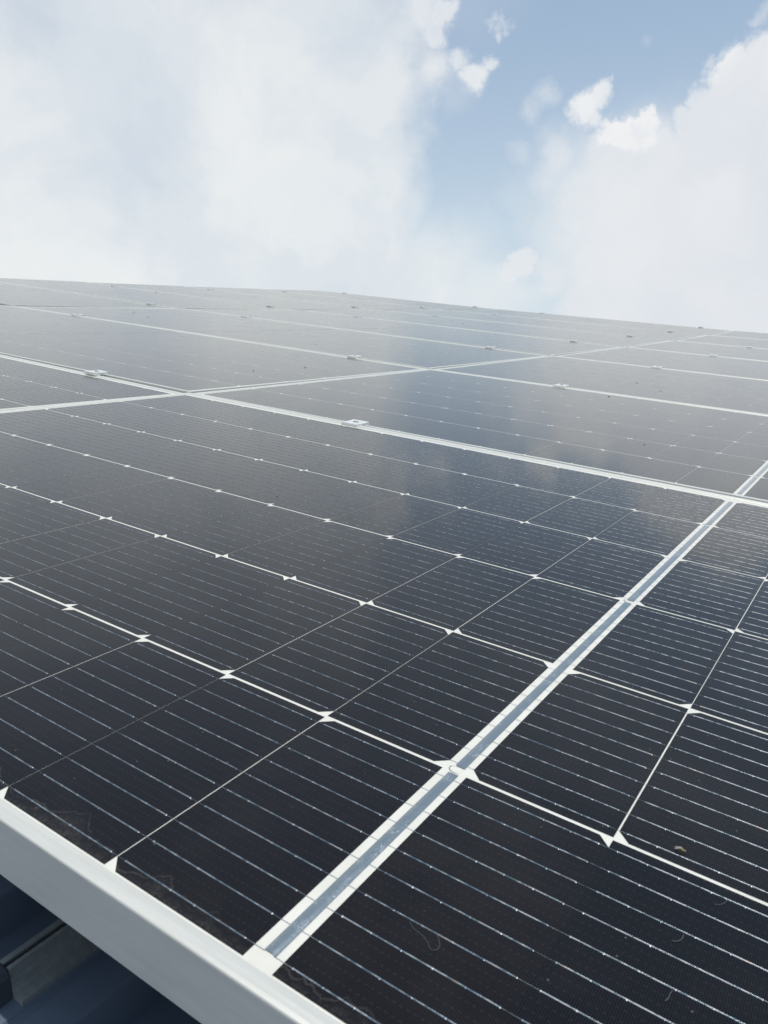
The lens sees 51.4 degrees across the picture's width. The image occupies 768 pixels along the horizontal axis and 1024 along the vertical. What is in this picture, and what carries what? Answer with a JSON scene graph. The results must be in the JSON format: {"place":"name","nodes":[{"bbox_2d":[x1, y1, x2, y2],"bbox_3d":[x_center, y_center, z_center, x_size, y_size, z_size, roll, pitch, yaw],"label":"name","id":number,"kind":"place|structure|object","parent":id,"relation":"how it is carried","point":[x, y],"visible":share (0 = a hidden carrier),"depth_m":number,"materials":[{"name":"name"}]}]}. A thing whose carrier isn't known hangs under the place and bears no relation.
{"place":"outdoors","nodes":[
{"label":"outdoors","id":0,"kind":"place"},
{"bbox_2d":[0,0,767,332],"label":"sky","id":1,"kind":"structure","parent":0,"point":[603,159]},
{"label":"ground","id":2,"kind":"structure","parent":0,"visible":0},
{"bbox_2d":[0,874,200,1023],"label":"roofed building","id":3,"kind":"structure","parent":2,"relation":"on","point":[99,986],"depth_m":0.47,"materials":[{"name":"paint"}]},
{"bbox_2d":[0,919,98,1007],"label":"mounting rail","id":4,"kind":"object","parent":3,"relation":"on","point":[40,962],"visible":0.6,"depth_m":0.46,"materials":[{"name":"metal"}]},
{"bbox_2d":[0,282,172,307],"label":"solar panel","id":5,"kind":"object","parent":3,"relation":"on","point":[16,295],"visible":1,"depth_m":4.90,"materials":[{"name":"glass"}]},
{"bbox_2d":[0,354,180,410],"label":"solar panel","id":6,"kind":"object","parent":3,"relation":"on","point":[24,383],"visible":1,"depth_m":1.85,"materials":[{"name":"glass"}]},
{"bbox_2d":[84,370,108,375],"bbox_3d":[-0.741,-0.345,2.060,0.039,0.041,0.047,15,19,30],"label":"panel clamp","id":7,"kind":"object","parent":6,"relation":"attached to","point":[97,372],"visible":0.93,"depth_m":2.04,"materials":[{"name":"metal"}]},
{"bbox_2d":[0,278,292,309],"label":"solar panel","id":8,"kind":"object","parent":3,"relation":"on","point":[146,296],"visible":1,"depth_m":5.98,"materials":[{"name":"glass"}]},
{"bbox_2d":[0,305,426,392],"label":"solar panel","id":9,"kind":"object","parent":3,"relation":"on","point":[177,361],"visible":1,"depth_m":2.63,"materials":[{"name":"glass"}]},
{"bbox_2d":[347,355,362,358],"bbox_3d":[-0.110,-0.569,3.000,0.039,0.041,0.047,15,19,30],"label":"panel clamp","id":10,"kind":"object","parent":9,"relation":"attached to","point":[354,356],"visible":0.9,"depth_m":2.98,"materials":[{"name":"metal"}]},
{"bbox_2d":[90,282,375,309],"bbox_3d":[-1.362,-1.889,7.050,2.436,0.039,1.144,15,20,30],"label":"solar panel","id":11,"kind":"object","parent":3,"relation":"on","point":[252,299],"visible":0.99,"depth_m":6.96,"materials":[{"name":"glass"}]},
{"bbox_2d":[20,306,547,368],"bbox_3d":[-0.546,-0.875,3.926,2.436,0.038,1.144,15,19,30],"label":"solar panel","id":12,"kind":"object","parent":3,"relation":"on","point":[420,353],"visible":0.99,"depth_m":3.75,"materials":[{"name":"glass"}]},
{"bbox_2d":[186,286,441,309],"bbox_3d":[-0.735,-2.124,7.990,2.436,0.039,1.144,15,20,30],"label":"solar panel","id":13,"kind":"object","parent":3,"relation":"on","point":[331,300],"visible":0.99,"depth_m":7.92,"materials":[{"name":"glass"}]},
{"bbox_2d":[265,289,489,309],"bbox_3d":[-0.107,-2.364,8.928,2.436,0.039,1.144,15,20,30],"label":"solar panel","id":14,"kind":"object","parent":3,"relation":"on","point":[442,306],"visible":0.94,"depth_m":8.86,"materials":[{"name":"glass"}]},
{"bbox_2d":[0,393,767,1023],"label":"solar panel","id":15,"kind":"object","parent":3,"relation":"on","point":[306,719],"visible":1,"depth_m":0.55,"materials":[{"name":"glass"}]},
{"bbox_2d":[341,419,369,426],"bbox_3d":[-0.059,-0.168,1.649,0.039,0.041,0.047,14,19,30],"label":"panel clamp","id":16,"kind":"object","parent":15,"relation":"attached to","point":[355,423],"visible":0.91,"depth_m":1.64,"materials":[{"name":"metal"}]},
{"bbox_2d":[192,309,618,355],"bbox_3d":[0.081,-1.106,4.867,2.436,0.040,1.144,15,19,30],"label":"solar panel","id":17,"kind":"object","parent":3,"relation":"on","point":[530,344],"visible":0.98,"depth_m":4.73,"materials":[{"name":"glass"}]},
{"bbox_2d":[194,369,767,502],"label":"solar panel","id":18,"kind":"object","parent":3,"relation":"on","point":[714,450],"visible":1,"depth_m":1.86,"materials":[{"name":"glass"}]},
{"bbox_2d":[553,384,569,387],"bbox_3d":[0.573,-0.394,2.588,0.039,0.041,0.047,14,19,30],"label":"panel clamp","id":19,"kind":"object","parent":18,"relation":"attached to","point":[561,385],"visible":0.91,"depth_m":2.57,"materials":[{"name":"metal"}]},
{"bbox_2d":[305,310,671,346],"bbox_3d":[0.708,-1.341,5.806,2.436,0.039,1.144,14,20,30],"label":"solar panel","id":20,"kind":"object","parent":3,"relation":"on","point":[564,334],"visible":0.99,"depth_m":5.70,"materials":[{"name":"glass"}]},
{"bbox_2d":[388,310,704,339],"bbox_3d":[1.335,-1.581,6.744,2.436,0.037,1.144,14,20,30],"label":"solar panel","id":21,"kind":"object","parent":3,"relation":"on","point":[638,332],"visible":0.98,"depth_m":6.65,"materials":[{"name":"glass"}]},
{"bbox_2d":[455,309,732,334],"bbox_3d":[1.963,-1.826,7.681,2.436,0.037,1.144,14,20,30],"label":"solar panel","id":22,"kind":"object","parent":3,"relation":"on","point":[655,326],"visible":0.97,"depth_m":7.59,"materials":[{"name":"glass"}]},
{"bbox_2d":[438,355,767,414],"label":"solar panel","id":23,"kind":"object","parent":3,"relation":"on","point":[743,394],"visible":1,"depth_m":2.92,"materials":[{"name":"glass"}]},
{"bbox_2d":[557,347,767,379],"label":"solar panel","id":24,"kind":"object","parent":3,"relation":"on","point":[741,367],"visible":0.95,"depth_m":3.94,"materials":[{"name":"glass"}]},
{"bbox_2d":[629,340,767,360],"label":"solar panel","id":25,"kind":"object","parent":3,"relation":"on","point":[752,353],"visible":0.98,"depth_m":4.94,"materials":[{"name":"glass"}]},
{"bbox_2d":[677,335,767,348],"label":"solar panel","id":26,"kind":"object","parent":3,"relation":"on","point":[736,341],"visible":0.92,"depth_m":5.93,"materials":[{"name":"glass"}]},
{"bbox_2d":[713,330,767,339],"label":"solar panel","id":27,"kind":"object","parent":3,"relation":"on","point":[752,335],"visible":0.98,"depth_m":6.91,"materials":[{"name":"glass"}]}
]}

